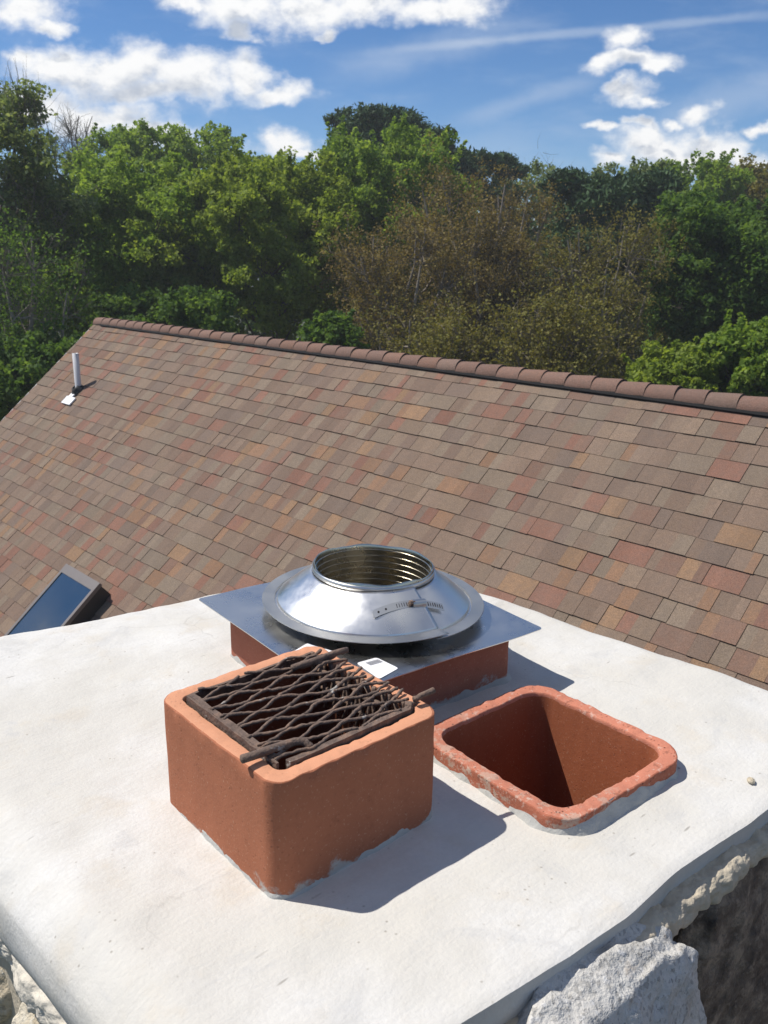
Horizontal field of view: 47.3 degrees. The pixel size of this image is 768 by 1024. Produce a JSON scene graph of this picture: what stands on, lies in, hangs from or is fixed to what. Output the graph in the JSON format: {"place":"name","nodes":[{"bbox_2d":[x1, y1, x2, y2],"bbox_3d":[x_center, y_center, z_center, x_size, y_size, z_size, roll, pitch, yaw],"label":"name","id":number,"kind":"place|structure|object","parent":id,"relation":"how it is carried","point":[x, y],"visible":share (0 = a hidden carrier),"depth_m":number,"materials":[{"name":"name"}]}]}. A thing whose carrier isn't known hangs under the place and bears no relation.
{"place":"outdoors","nodes":[
{"label":"outdoors","id":0,"kind":"place"},
{"bbox_2d":[49,273,668,371],"bbox_3d":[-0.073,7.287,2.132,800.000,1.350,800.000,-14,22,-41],"label":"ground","id":1,"kind":"structure","parent":0,"point":[380,308],"depth_m":89.75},
{"bbox_2d":[0,318,92,421],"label":"young tree","id":2,"kind":"object","parent":1,"relation":"on","point":[31,359],"visible":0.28,"depth_m":13.23,"materials":[{"name":"green plant"}]},
{"bbox_2d":[0,53,103,334],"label":"broadleaf tree","id":3,"kind":"object","parent":1,"relation":"on","point":[27,168],"visible":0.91,"depth_m":16.51,"materials":[{"name":"green plant"}]},
{"bbox_2d":[0,201,107,372],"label":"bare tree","id":4,"kind":"object","parent":1,"relation":"on","point":[10,303],"visible":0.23,"depth_m":14.59,"materials":[{"name":"green plant"}]},
{"bbox_2d":[24,104,112,333],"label":"bare tree","id":5,"kind":"object","parent":1,"relation":"on","point":[65,125],"visible":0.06,"depth_m":30.87,"materials":[{"name":"brown plant"}]},
{"bbox_2d":[2,143,242,345],"bbox_3d":[-6.094,-3.459,21.291,6.155,10.174,6.178,-14,22,-41],"label":"broadleaf tree","id":6,"kind":"object","parent":1,"relation":"on","point":[132,195],"visible":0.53,"depth_m":19.03,"materials":[{"name":"green plant"}]},
{"bbox_2d":[58,118,198,248],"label":"broadleaf tree","id":7,"kind":"object","parent":1,"relation":"on","point":[137,148],"visible":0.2,"depth_m":27.19,"materials":[{"name":"green plant"}]},
{"bbox_2d":[83,282,239,332],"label":"young tree","id":8,"kind":"object","parent":1,"relation":"on","point":[192,307],"visible":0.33,"depth_m":15.51,"materials":[{"name":"green plant"}]},
{"bbox_2d":[143,120,256,176],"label":"broadleaf tree","id":9,"kind":"object","parent":1,"relation":"on","point":[208,152],"visible":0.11,"depth_m":28.67,"materials":[{"name":"green plant"}]},
{"bbox_2d":[188,145,307,336],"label":"broadleaf tree","id":10,"kind":"object","parent":1,"relation":"on","point":[258,158],"visible":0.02,"depth_m":27.15,"materials":[{"name":"green plant"}]},
{"bbox_2d":[118,144,382,339],"bbox_3d":[-2.875,-3.330,20.999,6.323,10.169,5.798,-14,22,-41],"label":"broadleaf tree","id":11,"kind":"object","parent":1,"relation":"on","point":[249,206],"visible":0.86,"depth_m":18.85,"materials":[{"name":"green plant"}]},
{"bbox_2d":[296,308,370,348],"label":"young tree","id":12,"kind":"object","parent":1,"relation":"on","point":[331,327],"visible":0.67,"depth_m":14.93,"materials":[{"name":"green plant"}]},
{"bbox_2d":[0,182,669,372],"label":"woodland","id":13,"kind":"object","parent":1,"relation":"on","point":[242,322],"depth_m":38.87,"materials":[{"name":"green plant"}]},
{"bbox_2d":[0,593,767,1023],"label":"chimney","id":14,"kind":"object","parent":1,"relation":"on","point":[130,893],"visible":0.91,"depth_m":1.28,"materials":[{"name":"concrete"}]},
{"bbox_2d":[164,646,434,899],"bbox_3d":[-0.141,0.817,1.514,0.333,1.090,0.353,-13,21,-39],"label":"flue tile","id":15,"kind":"object","parent":14,"relation":"attached to","point":[281,833],"visible":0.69,"depth_m":1.27,"materials":[{"name":"orange ceramic"}]},
{"bbox_2d":[186,647,435,769],"bbox_3d":[-0.130,0.325,1.369,0.334,0.104,0.269,-13,21,-39],"label":"flue grate","id":16,"kind":"object","parent":15,"relation":"in","point":[230,690],"visible":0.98,"depth_m":1.35,"materials":[{"name":"metal"}]},
{"bbox_2d":[230,622,510,708],"bbox_3d":[-0.039,0.706,2.001,0.477,1.032,0.501,-12,21,-37],"label":"flue tile","id":17,"kind":"object","parent":14,"relation":"attached to","point":[459,678],"visible":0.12,"depth_m":1.76,"materials":[{"name":"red ceramic"}]},
{"bbox_2d":[199,544,540,680],"bbox_3d":[-0.042,0.360,1.899,0.524,0.520,0.522,-10,21,-37],"label":"flue top plate","id":18,"kind":"object","parent":17,"relation":"on","point":[383,613],"visible":0.6,"depth_m":1.75,"materials":[{"name":"silver metal"}]},
{"bbox_2d":[433,685,679,835],"bbox_3d":[0.291,0.854,1.674,0.376,0.937,0.400,-12,21,-37],"label":"flue tile","id":19,"kind":"object","parent":14,"relation":"attached to","point":[548,760],"visible":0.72,"depth_m":1.65,"materials":[{"name":"ceramic"}]},
{"bbox_2d":[747,777,754,783],"bbox_3d":[0.621,0.454,1.485,0.014,0.010,0.021,15,13,9],"label":"pebble","id":20,"kind":"object","parent":14,"relation":"on","point":[750,780],"visible":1,"depth_m":1.48,"materials":[{"name":"beige stone"}]},
{"bbox_2d":[0,317,767,690],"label":"house","id":21,"kind":"structure","parent":1,"relation":"on","point":[146,465],"depth_m":6.81,"materials":[{"name":"tile"}]},
{"bbox_2d":[279,112,493,327],"bbox_3d":[0.005,-4.704,24.044,5.720,11.129,5.682,9,18,27],"label":"broadleaf tree","id":22,"kind":"object","parent":1,"relation":"on","point":[356,155],"visible":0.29,"depth_m":21.65,"materials":[{"name":"green plant"}]},
{"bbox_2d":[308,196,499,353],"bbox_3d":[0.231,-2.075,18.630,3.871,8.800,4.084,-14,22,-41],"label":"budding tree","id":23,"kind":"object","parent":1,"relation":"on","point":[387,283],"visible":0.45,"depth_m":17.52,"materials":[{"name":"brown plant"}]},
{"bbox_2d":[322,101,493,334],"bbox_3d":[0.513,-8.177,32.751,6.979,12.934,7.760,-14,22,-41],"label":"pine tree","id":24,"kind":"object","parent":1,"relation":"on","point":[366,119],"visible":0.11,"depth_m":29.78,"materials":[{"name":"green plant"}]},
{"bbox_2d":[343,276,521,364],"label":"young tree","id":25,"kind":"object","parent":1,"relation":"on","point":[460,346],"visible":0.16,"depth_m":15.03,"materials":[{"name":"green plant"}]},
{"bbox_2d":[448,146,530,204],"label":"pine tree","id":26,"kind":"object","parent":1,"relation":"on","point":[506,159],"visible":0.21,"depth_m":31.68,"materials":[{"name":"green plant"}]},
{"bbox_2d":[374,131,615,364],"bbox_3d":[2.102,-3.337,20.480,4.882,10.193,4.952,-9,19,-30],"label":"budding tree","id":27,"kind":"object","parent":1,"relation":"on","point":[503,262],"visible":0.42,"depth_m":19.10,"materials":[{"name":"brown plant"}]},
{"bbox_2d":[482,138,575,274],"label":"broadleaf tree","id":28,"kind":"object","parent":1,"relation":"on","point":[537,170],"visible":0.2,"depth_m":32.97,"materials":[{"name":"green plant"}]},
{"bbox_2d":[471,262,647,378],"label":"young tree","id":29,"kind":"object","parent":1,"relation":"on","point":[570,334],"visible":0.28,"depth_m":14.08,"materials":[{"name":"green plant"}]},
{"bbox_2d":[480,199,695,378],"bbox_3d":[4.188,-2.283,19.311,4.092,8.872,4.812,-14,22,-41],"label":"budding tree","id":30,"kind":"object","parent":1,"relation":"on","point":[611,294],"visible":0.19,"depth_m":17.90,"materials":[{"name":"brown plant"}]},
{"bbox_2d":[531,165,692,318],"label":"pine tree","id":31,"kind":"object","parent":1,"relation":"on","point":[643,191],"visible":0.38,"depth_m":24.51,"materials":[{"name":"green plant"}]},
{"bbox_2d":[591,156,691,365],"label":"broadleaf tree","id":32,"kind":"object","parent":1,"relation":"on","point":[635,167],"visible":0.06,"depth_m":29.68,"materials":[{"name":"green plant"}]},
{"bbox_2d":[620,336,722,391],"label":"young tree","id":33,"kind":"object","parent":1,"relation":"on","point":[685,366],"visible":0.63,"depth_m":12.95,"materials":[{"name":"green plant"}]},
{"bbox_2d":[629,148,756,359],"bbox_3d":[10.300,-6.662,30.748,4.040,11.349,4.540,10,19,30],"label":"broadleaf tree","id":34,"kind":"object","parent":1,"relation":"on","point":[707,176],"visible":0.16,"depth_m":28.56,"materials":[{"name":"green plant"}]},
{"bbox_2d":[631,184,767,355],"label":"broadleaf tree","id":35,"kind":"object","parent":1,"relation":"on","point":[723,262],"visible":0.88,"depth_m":17.42,"materials":[{"name":"green plant"}]},
{"bbox_2d":[696,309,767,396],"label":"young tree","id":36,"kind":"object","parent":1,"relation":"on","point":[740,372],"visible":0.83,"depth_m":13.03,"materials":[{"name":"green plant"}]},
{"bbox_2d":[0,0,767,226],"label":"sky","id":37,"kind":"structure","parent":0,"point":[596,82],"materials":[{"name":"blue"}]},
{"bbox_2d":[706,153,767,328],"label":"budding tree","id":38,"kind":"object","parent":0,"point":[759,169],"visible":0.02,"depth_m":30.38,"materials":[{"name":"green plant"}]},
{"bbox_2d":[734,165,767,218],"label":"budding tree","id":39,"kind":"object","parent":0,"point":[759,195],"visible":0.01,"depth_m":29.06,"materials":[{"name":"green plant"}]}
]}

